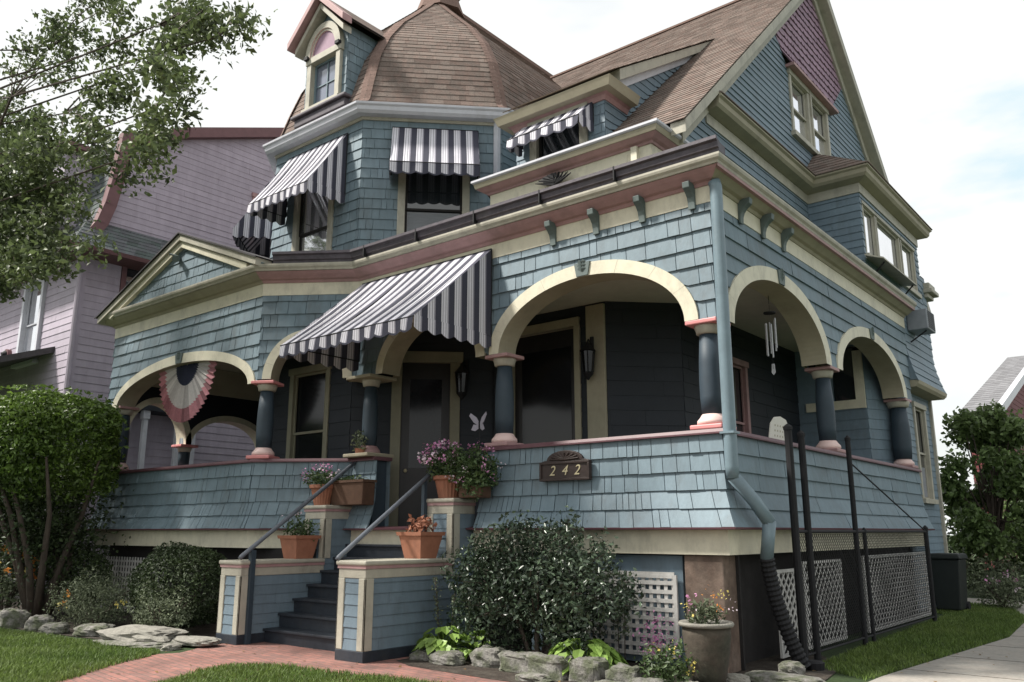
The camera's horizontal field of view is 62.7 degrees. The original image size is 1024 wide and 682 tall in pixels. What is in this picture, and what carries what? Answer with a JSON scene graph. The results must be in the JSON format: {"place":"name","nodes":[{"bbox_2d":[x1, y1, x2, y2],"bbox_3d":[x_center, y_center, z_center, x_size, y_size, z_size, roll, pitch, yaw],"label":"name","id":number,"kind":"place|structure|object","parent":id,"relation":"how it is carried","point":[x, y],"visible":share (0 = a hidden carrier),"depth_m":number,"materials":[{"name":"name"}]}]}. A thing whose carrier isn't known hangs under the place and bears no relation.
{"place":"outdoors","nodes":[
{"label":"outdoors","id":0,"kind":"place"},
{"bbox_2d":[0,627,161,681],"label":"lawn grass","id":1,"kind":"structure","parent":0,"point":[57,658],"depth_m":10.79,"materials":[{"name":"green plant"}]},
{"bbox_2d":[57,642,507,681],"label":"brick path","id":2,"kind":"structure","parent":0,"point":[168,665],"depth_m":10.33,"materials":[{"name":"red brick"}]},
{"bbox_2d":[117,644,1006,681],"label":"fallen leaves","id":3,"kind":"object","parent":2,"relation":"on","point":[560,680],"visible":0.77,"depth_m":10.13,"materials":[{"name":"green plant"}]},
{"bbox_2d":[151,660,448,681],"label":"front lawn grass","id":4,"kind":"structure","parent":0,"point":[265,672],"depth_m":9.33,"materials":[{"name":"green plant"}]},
{"bbox_2d":[0,0,1023,534],"label":"sky","id":5,"kind":"structure","parent":0,"point":[940,83],"materials":[{"name":"white"}]},
{"bbox_2d":[10,535,1023,681],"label":"ground","id":6,"kind":"structure","parent":0,"point":[835,677],"depth_m":11.99,"materials":[{"name":"soil"}]},
{"bbox_2d":[72,623,115,636],"bbox_3d":[-6.565,4.546,13.183,0.668,0.243,0.447,-3,-13,11],"label":"border stone","id":7,"kind":"object","parent":6,"relation":"on","point":[87,630],"visible":0.69,"depth_m":13.02,"materials":[{"name":"stone"}]},
{"bbox_2d":[93,639,182,648],"bbox_3d":[-5.330,4.341,12.099,1.514,0.112,0.972,-10,-16,38],"label":"border stone","id":8,"kind":"object","parent":6,"relation":"on","point":[158,645],"visible":0.41,"depth_m":11.74,"materials":[{"name":"stone"}]},
{"bbox_2d":[0,0,277,303],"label":"overhanging tree","id":9,"kind":"object","parent":6,"relation":"on","point":[35,197],"visible":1,"depth_m":13.02,"materials":[{"name":"green plant"}]},
{"bbox_2d":[0,127,283,587],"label":"neighbour house","id":10,"kind":"structure","parent":6,"relation":"on","point":[55,335],"depth_m":22.68,"materials":[{"name":"purple wood"}]},
{"bbox_2d":[0,349,11,355],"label":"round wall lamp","id":11,"kind":"object","parent":10,"relation":"attached to","point":[7,351],"visible":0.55,"depth_m":23.33,"materials":[{"name":"metal"}]},
{"bbox_2d":[10,276,48,368],"bbox_3d":[-13.034,-0.486,22.806,1.400,2.390,0.250,-10,-16,38],"label":"window","id":12,"kind":"structure","parent":10,"relation":"in","point":[32,311],"depth_m":22.99,"materials":[{"name":"white wood"}]},
{"bbox_2d":[119,266,138,291],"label":"window","id":13,"kind":"structure","parent":10,"relation":"in","point":[127,274],"depth_m":22.29,"materials":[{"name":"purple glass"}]},
{"bbox_2d":[251,192,261,243],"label":"window","id":14,"kind":"structure","parent":10,"relation":"in","point":[254,195],"depth_m":25.68,"materials":[{"name":"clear glass"}]},
{"bbox_2d":[96,624,187,642],"bbox_3d":[-5.391,4.289,12.292,1.385,0.253,0.791,-6,-14,25],"label":"border stone","id":15,"kind":"object","parent":6,"relation":"on","point":[137,633],"visible":0.73,"depth_m":12.02,"materials":[{"name":"grey stone"}]},
{"bbox_2d":[160,643,181,650],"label":"border stone","id":16,"kind":"object","parent":6,"relation":"on","point":[171,646],"visible":0.92,"depth_m":11.57,"materials":[{"name":"grey stone"}]},
{"bbox_2d":[170,636,220,646],"bbox_3d":[-4.559,4.297,12.034,0.860,0.135,0.416,-6,-14,25],"label":"border stone","id":17,"kind":"object","parent":6,"relation":"on","point":[198,641],"visible":0.95,"depth_m":11.87,"materials":[{"name":"grey stone"}]},
{"bbox_2d":[216,461,475,663],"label":"entry steps","id":18,"kind":"structure","parent":6,"relation":"on","point":[343,596],"depth_m":12.18,"materials":[{"name":"blue paint"}]},
{"bbox_2d":[277,512,321,558],"bbox_3d":[-3.426,3.089,13.509,0.649,0.786,0.574,-10,-16,38],"label":"square planter","id":19,"kind":"object","parent":18,"relation":"on","point":[294,545],"visible":0.96,"depth_m":13.35,"materials":[{"name":"ceramic"}]},
{"bbox_2d":[300,462,341,504],"bbox_3d":[-3.176,2.372,14.042,0.769,0.740,0.657,-10,-16,38],"label":"flower pot","id":20,"kind":"object","parent":18,"relation":"on","point":[323,497],"visible":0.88,"depth_m":13.90,"materials":[{"name":"ceramic"}]},
{"bbox_2d":[328,475,376,505],"bbox_3d":[-2.642,2.451,13.839,0.920,0.498,0.319,-10,-16,38],"label":"long planter","id":21,"kind":"object","parent":18,"relation":"on","point":[349,491],"visible":0.95,"depth_m":13.65,"materials":[{"name":"orange ceramic"}]},
{"bbox_2d":[396,514,445,558],"bbox_3d":[-1.285,2.737,11.813,0.495,0.614,0.506,-10,-16,38],"label":"square planter","id":22,"kind":"object","parent":18,"relation":"on","point":[418,542],"visible":1,"depth_m":11.68,"materials":[{"name":"ceramic"}]},
{"bbox_2d":[417,438,466,497],"bbox_3d":[-0.984,1.890,12.518,0.810,0.907,0.930,-4,-13,16],"label":"round flower pot","id":23,"kind":"object","parent":18,"relation":"on","point":[445,488],"visible":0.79,"depth_m":12.36,"materials":[{"name":"ceramic"}]},
{"bbox_2d":[444,441,505,501],"bbox_3d":[-0.533,1.859,12.132,0.900,0.918,0.697,-10,-16,38],"label":"trailing planter","id":24,"kind":"object","parent":18,"relation":"on","point":[468,489],"visible":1,"depth_m":12.03,"materials":[{"name":"green plant"}]},
{"bbox_2d":[470,412,486,470],"bbox_3d":[-0.487,1.547,12.275,0.340,1.010,0.049,-10,-16,38],"label":"butterfly ornament","id":25,"kind":"object","parent":24,"relation":"on","point":[479,425],"visible":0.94,"depth_m":12.35,"materials":[{"name":"white metal"}]},
{"bbox_2d":[3,592,835,681],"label":"garden bed","id":26,"kind":"object","parent":6,"relation":"on","point":[770,663],"visible":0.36,"depth_m":10.38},
{"bbox_2d":[0,608,31,628],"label":"border stone","id":27,"kind":"object","parent":26,"relation":"on","point":[11,618],"visible":0.68,"depth_m":14.18,"materials":[{"name":"stone"}]},
{"bbox_2d":[0,543,48,609],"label":"orange flower shrub","id":28,"kind":"object","parent":26,"relation":"on","point":[4,587],"visible":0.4,"depth_m":15.84,"materials":[{"name":"grey plant"}]},
{"bbox_2d":[24,614,53,631],"bbox_3d":[-7.847,4.704,13.950,0.439,0.323,0.383,5,-14,-22],"label":"border stone","id":29,"kind":"object","parent":26,"relation":"on","point":[34,623],"visible":0.57,"depth_m":13.83,"materials":[{"name":"stone"}]},
{"bbox_2d":[38,622,70,634],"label":"border stone","id":30,"kind":"object","parent":26,"relation":"on","point":[56,628],"visible":0.73,"depth_m":13.37,"materials":[{"name":"stone"}]},
{"bbox_2d":[11,519,109,606],"bbox_3d":[-9.710,4.884,18.855,2.425,2.060,2.881,-3,-13,12],"label":"side yard bush","id":31,"kind":"object","parent":26,"relation":"on","point":[107,548],"visible":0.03,"depth_m":18.51,"materials":[{"name":"green plant"}]},
{"bbox_2d":[0,384,133,616],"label":"clipped topiary tree","id":32,"kind":"object","parent":26,"relation":"on","point":[41,469],"visible":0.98,"depth_m":15.49,"materials":[{"name":"green plant"}]},
{"bbox_2d":[48,550,113,616],"bbox_3d":[-8.300,4.651,16.136,1.533,1.278,1.039,-10,-16,38],"label":"clipped shrub","id":33,"kind":"object","parent":26,"relation":"on","point":[100,564],"visible":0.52,"depth_m":15.95,"materials":[{"name":"green plant"}]},
{"bbox_2d":[42,566,140,627],"bbox_3d":[-7.076,4.356,14.302,2.354,1.058,1.398,-10,-16,38],"label":"grey leaved shrub","id":34,"kind":"object","parent":26,"relation":"on","point":[90,614],"visible":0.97,"depth_m":14.24,"materials":[{"name":"green plant"}]},
{"bbox_2d":[126,578,196,635],"bbox_3d":[-5.377,4.137,13.016,1.647,0.910,0.942,-10,-16,38],"label":"grey leaved shrub","id":35,"kind":"object","parent":26,"relation":"on","point":[157,621],"visible":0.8,"depth_m":12.86,"materials":[{"name":"green plant"}]},
{"bbox_2d":[127,541,226,628],"bbox_3d":[-5.448,4.052,13.897,2.100,1.464,1.569,-10,-16,38],"label":"round yew","id":36,"kind":"object","parent":26,"relation":"on","point":[151,565],"visible":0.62,"depth_m":13.52,"materials":[{"name":"green plant"}]},
{"bbox_2d":[409,649,434,660],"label":"edging stone","id":37,"kind":"object","parent":26,"relation":"on","point":[420,655],"visible":0.49,"depth_m":10.64,"materials":[{"name":"stone"}]},
{"bbox_2d":[412,625,474,659],"bbox_3d":[-0.854,3.868,10.808,0.879,0.390,0.872,2,-13,-7],"label":"hosta","id":38,"kind":"object","parent":26,"relation":"on","point":[430,643],"visible":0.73,"depth_m":10.70,"materials":[{"name":"green plant"}]},
{"bbox_2d":[428,650,465,665],"bbox_3d":[-0.814,3.938,10.409,0.570,0.206,0.327,-10,-16,38],"label":"edging stone","id":39,"kind":"object","parent":26,"relation":"on","point":[450,658],"visible":0.78,"depth_m":10.27,"materials":[{"name":"stone"}]},
{"bbox_2d":[431,577,495,658],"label":"flower spires","id":40,"kind":"object","parent":26,"relation":"on","point":[436,604],"visible":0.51,"depth_m":11.08,"materials":[{"name":"green plant"}]},
{"bbox_2d":[463,630,490,655],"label":"hosta","id":41,"kind":"object","parent":26,"relation":"on","point":[466,651],"visible":0.45,"depth_m":10.55,"materials":[{"name":"green plant"}]},
{"bbox_2d":[469,645,506,667],"bbox_3d":[-0.264,3.869,10.238,0.498,0.296,0.345,-7,-15,28],"label":"edging stone","id":42,"kind":"object","parent":26,"relation":"on","point":[486,656],"visible":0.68,"depth_m":10.12,"materials":[{"name":"stone"}]},
{"bbox_2d":[497,650,541,673],"bbox_3d":[0.106,3.774,9.845,0.526,0.263,0.348,-10,-16,38],"label":"edging stone","id":43,"kind":"object","parent":26,"relation":"on","point":[513,662],"visible":0.52,"depth_m":9.74,"materials":[{"name":"stone"}]},
{"bbox_2d":[515,672,553,681],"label":"edging stone","id":44,"kind":"object","parent":26,"relation":"on","point":[532,676],"visible":0.98,"depth_m":9.12,"materials":[{"name":"stone"}]},
{"bbox_2d":[439,505,645,656],"bbox_3d":[0.343,3.043,10.502,3.069,1.932,1.562,-10,-16,38],"label":"holly bush","id":45,"kind":"object","parent":26,"relation":"on","point":[549,599],"visible":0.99,"depth_m":10.23,"materials":[{"name":"green plant"}]},
{"bbox_2d":[526,652,573,680],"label":"edging stone","id":46,"kind":"object","parent":26,"relation":"on","point":[553,666],"visible":0.64,"depth_m":9.30,"materials":[{"name":"stone"}]},
{"bbox_2d":[567,656,608,681],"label":"edging stone","id":47,"kind":"object","parent":26,"relation":"on","point":[587,669],"visible":0.96,"depth_m":9.07,"materials":[{"name":"stone"}]},
{"bbox_2d":[548,638,629,675],"bbox_3d":[0.796,3.606,9.632,1.171,0.389,0.964,-10,-16,38],"label":"hosta","id":48,"kind":"object","parent":26,"relation":"on","point":[599,647],"visible":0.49,"depth_m":9.46,"materials":[{"name":"green plant"}]},
{"bbox_2d":[594,679,619,681],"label":"edging stone","id":49,"kind":"object","parent":26,"relation":"on","point":[604,680],"visible":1,"depth_m":8.66,"materials":[{"name":"stone"}]},
{"bbox_2d":[581,552,632,658],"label":"flower spires","id":50,"kind":"object","parent":26,"relation":"on","point":[618,634],"visible":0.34,"depth_m":10.04,"materials":[{"name":"green plant"}]},
{"bbox_2d":[605,662,642,681],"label":"edging stone","id":51,"kind":"object","parent":26,"relation":"on","point":[621,672],"visible":0.95,"depth_m":8.82,"materials":[{"name":"stone"}]},
{"bbox_2d":[629,677,663,681],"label":"edging stone","id":52,"kind":"object","parent":26,"relation":"on","point":[641,679],"visible":1,"depth_m":8.60,"materials":[{"name":"stone"}]},
{"bbox_2d":[632,610,681,664],"bbox_3d":[1.658,3.455,9.663,0.477,0.693,0.442,4,-13,-15],"label":"pink flower tuft","id":53,"kind":"object","parent":26,"relation":"on","point":[653,636],"visible":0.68,"depth_m":9.67,"materials":[{"name":"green plant"}]},
{"bbox_2d":[634,638,698,681],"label":"yellow groundcover","id":54,"kind":"object","parent":26,"relation":"on","point":[670,672],"visible":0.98,"depth_m":8.79,"materials":[{"name":"green plant"}]},
{"bbox_2d":[678,584,737,681],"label":"pedestal planter","id":55,"kind":"object","parent":26,"relation":"on","point":[707,640],"visible":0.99,"depth_m":8.87,"materials":[{"name":"grey concrete"}]},
{"bbox_2d":[726,673,750,681],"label":"garden stone","id":56,"kind":"object","parent":26,"relation":"on","point":[734,677],"visible":0.76,"depth_m":8.89,"materials":[{"name":"grey stone"}]},
{"bbox_2d":[744,670,825,681],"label":"garden stone","id":57,"kind":"object","parent":26,"relation":"on","point":[763,676],"visible":0.97,"depth_m":8.95,"materials":[{"name":"stone"}]},
{"bbox_2d":[778,660,805,674],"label":"garden stone","id":58,"kind":"object","parent":26,"relation":"on","point":[793,667],"visible":0.6,"depth_m":9.41,"materials":[{"name":"stone"}]},
{"bbox_2d":[783,424,936,660],"bbox_3d":[5.550,3.027,12.924,0.124,3.010,6.403,-10,-16,38],"label":"iron fence","id":59,"kind":"object","parent":26,"relation":"on","point":[808,531],"visible":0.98,"depth_m":11.90,"materials":[{"name":"black metal"}]},
{"bbox_2d":[86,0,948,672],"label":"victorian house","id":60,"kind":"structure","parent":6,"relation":"on","point":[452,186],"depth_m":14.65,"materials":[{"name":"blue wood"}]},
{"bbox_2d":[159,361,216,422],"bbox_3d":[-6.401,0.975,16.432,2.130,1.238,0.080,-10,-16,38],"label":"pleated bunting","id":61,"kind":"object","parent":60,"relation":"hanging from","point":[183,389],"visible":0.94,"depth_m":16.39,"materials":[{"name":"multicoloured fabric"}]},
{"bbox_2d":[285,364,331,458],"bbox_3d":[-3.804,1.689,15.666,1.300,2.490,0.190,-10,-16,38],"label":"window","id":62,"kind":"structure","parent":60,"relation":"in","point":[309,391],"depth_m":15.84,"materials":[{"name":"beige glass"}]},
{"bbox_2d":[291,154,334,250],"bbox_3d":[-3.943,-2.310,16.682,1.350,2.740,0.200,-10,-16,38],"label":"window","id":63,"kind":"structure","parent":60,"relation":"in","point":[313,218],"depth_m":16.84,"materials":[{"name":"beige paint"}]},
{"bbox_2d":[301,21,344,111],"bbox_3d":[-3.833,-5.637,17.225,1.160,1.910,0.260,-10,-16,38],"label":"window","id":64,"kind":"structure","parent":60,"relation":"in","point":[323,59],"depth_m":17.29,"materials":[{"name":"beige paint"}]},
{"bbox_2d":[350,429,368,452],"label":"wilted plant","id":65,"kind":"object","parent":60,"relation":"on","point":[361,449],"visible":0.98,"depth_m":14.10,"materials":[{"name":"green plant"}]},
{"bbox_2d":[398,363,449,525],"bbox_3d":[-1.559,1.848,15.030,0.870,2.960,0.128,1,-13,-6],"label":"front door","id":66,"kind":"structure","parent":60,"relation":"in","point":[425,405],"depth_m":15.12,"materials":[{"name":"grey wood"}]},
{"bbox_2d":[397,150,469,234],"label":"window","id":67,"kind":"structure","parent":60,"relation":"in","point":[423,199],"depth_m":16.07,"materials":[{"name":"black glass"}]},
{"bbox_2d":[454,360,468,399],"bbox_3d":[-0.902,0.689,15.166,0.259,0.740,0.283,-4,-13,16],"label":"wall lantern","id":68,"kind":"object","parent":60,"relation":"attached to","point":[461,372],"depth_m":15.08,"materials":[{"name":"black metal"}]},
{"bbox_2d":[515,329,574,443],"bbox_3d":[0.611,1.523,14.456,1.380,3.380,0.056,-10,-16,38],"label":"window","id":69,"kind":"structure","parent":60,"relation":"in","point":[544,380],"depth_m":14.60,"materials":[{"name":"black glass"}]},
{"bbox_2d":[527,101,588,160],"bbox_3d":[0.780,-3.366,14.057,1.280,0.940,0.200,-10,-16,38],"label":"window","id":70,"kind":"structure","parent":60,"relation":"in","point":[554,142],"depth_m":14.13,"materials":[{"name":"beige paint"}]},
{"bbox_2d":[539,450,591,481],"bbox_3d":[0.717,1.689,11.412,0.830,0.410,0.075,-10,-16,38],"label":"number plaque","id":71,"kind":"object","parent":60,"relation":"attached to","point":[566,465],"visible":1,"depth_m":11.38,"materials":[{"name":"gold metal"}]},
{"bbox_2d":[580,337,595,379],"bbox_3d":[1.247,0.276,13.793,0.259,0.740,0.283,-4,-13,16],"label":"wall lantern","id":72,"kind":"object","parent":60,"relation":"attached to","point":[587,350],"depth_m":13.71,"materials":[{"name":"black metal"}]},
{"bbox_2d":[732,357,750,432],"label":"window","id":73,"kind":"structure","parent":60,"relation":"in","point":[740,372],"depth_m":15.60,"materials":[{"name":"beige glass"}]},
{"bbox_2d":[763,296,777,374],"bbox_3d":[3.880,-0.197,12.612,0.180,1.440,0.175,-10,-16,38],"label":"wind chime","id":74,"kind":"object","parent":60,"relation":"hanging from","point":[769,312],"visible":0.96,"depth_m":12.56,"materials":[{"name":"silver metal"}]},
{"bbox_2d":[769,417,786,440],"bbox_3d":[3.728,1.985,12.536,0.689,1.670,0.756,-10,-16,38],"label":"porch chair","id":75,"kind":"object","parent":60,"relation":"on","point":[776,430],"visible":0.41,"depth_m":12.39,"materials":[{"name":"white plastic"}]},
{"bbox_2d":[786,68,817,154],"bbox_3d":[5.933,-4.715,17.337,0.200,1.480,1.190,-10,-16,38],"label":"window","id":76,"kind":"structure","parent":60,"relation":"in","point":[799,93],"depth_m":17.47,"materials":[{"name":"beige paint"}]},
{"bbox_2d":[811,92,830,155],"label":"window","id":77,"kind":"structure","parent":60,"relation":"in","point":[820,112],"depth_m":18.48,"materials":[{"name":"beige paint"}]},
{"bbox_2d":[833,347,855,400],"bbox_3d":[6.605,0.729,17.467,1.020,1.100,0.020,-10,-16,38],"label":"bay window pane","id":78,"kind":"structure","parent":60,"relation":"in","point":[843,381],"depth_m":17.26,"materials":[{"name":"black glass"}]},
{"bbox_2d":[861,200,880,268],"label":"window","id":79,"kind":"structure","parent":60,"relation":"in","point":[869,222],"depth_m":16.72,"materials":[{"name":"beige paint"}]},
{"bbox_2d":[875,213,907,287],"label":"window","id":80,"kind":"structure","parent":60,"relation":"in","point":[887,237],"depth_m":17.71,"materials":[{"name":"white glass"}]},
{"bbox_2d":[899,236,921,298],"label":"window","id":81,"kind":"structure","parent":60,"relation":"in","point":[907,251],"depth_m":18.80,"materials":[{"name":"beige paint"}]},
{"bbox_2d":[906,308,935,342],"bbox_3d":[8.691,-0.283,17.837,0.416,0.662,0.650,-10,-16,38],"label":"window air conditioner","id":82,"kind":"object","parent":60,"relation":"attached to","point":[920,322],"depth_m":17.64,"materials":[{"name":"grey metal"}]},
{"bbox_2d":[911,401,938,504],"bbox_3d":[8.816,2.409,18.049,0.200,2.140,1.050,-10,-16,38],"label":"window","id":83,"kind":"structure","parent":60,"relation":"in","point":[919,414],"depth_m":18.22,"materials":[{"name":"beige paint"}]},
{"bbox_2d":[822,602,1023,680],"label":"side lawn grass","id":84,"kind":"structure","parent":6,"relation":"on","point":[1001,622],"depth_m":12.28,"materials":[{"name":"green plant"}]},
{"bbox_2d":[930,553,970,610],"bbox_3d":[9.011,4.968,17.308,0.659,1.159,0.744,-10,-16,38],"label":"wheeled bin","id":85,"kind":"object","parent":6,"relation":"on","point":[949,579],"visible":0.81,"depth_m":17.09,"materials":[{"name":"black plastic"}]},
{"bbox_2d":[938,398,1023,585],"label":"leafy tree","id":86,"kind":"object","parent":6,"relation":"on","point":[994,436],"visible":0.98,"depth_m":21.79,"materials":[{"name":"green plant"}]},
{"bbox_2d":[944,504,1023,586],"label":"background bush","id":87,"kind":"object","parent":6,"relation":"on","point":[968,560],"visible":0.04,"depth_m":24.67,"materials":[{"name":"green plant"}]},
{"bbox_2d":[958,356,1023,569],"bbox_3d":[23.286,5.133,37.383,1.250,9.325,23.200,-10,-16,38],"label":"red house","id":88,"kind":"structure","parent":6,"relation":"on","point":[1003,384],"depth_m":33.04,"materials":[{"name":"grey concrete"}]},
{"bbox_2d":[966,556,1023,597],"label":"flowering shrub","id":89,"kind":"object","parent":6,"relation":"on","point":[984,572],"visible":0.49,"depth_m":21.07,"materials":[{"name":"green plant"}]},
{"bbox_2d":[973,567,1023,609],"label":"corner shrub","id":90,"kind":"object","parent":6,"relation":"on","point":[1001,601],"visible":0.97,"depth_m":17.80,"materials":[{"name":"green plant"}]},
{"bbox_2d":[976,480,1023,574],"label":"leafy tree","id":91,"kind":"object","parent":6,"relation":"on","point":[1018,528],"visible":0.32,"depth_m":23.80,"materials":[{"name":"green plant"}]},
{"bbox_2d":[869,598,1023,681],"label":"concrete path","id":92,"kind":"structure","parent":0,"point":[1010,669],"depth_m":10.16,"materials":[{"name":"grey concrete"}]}
]}

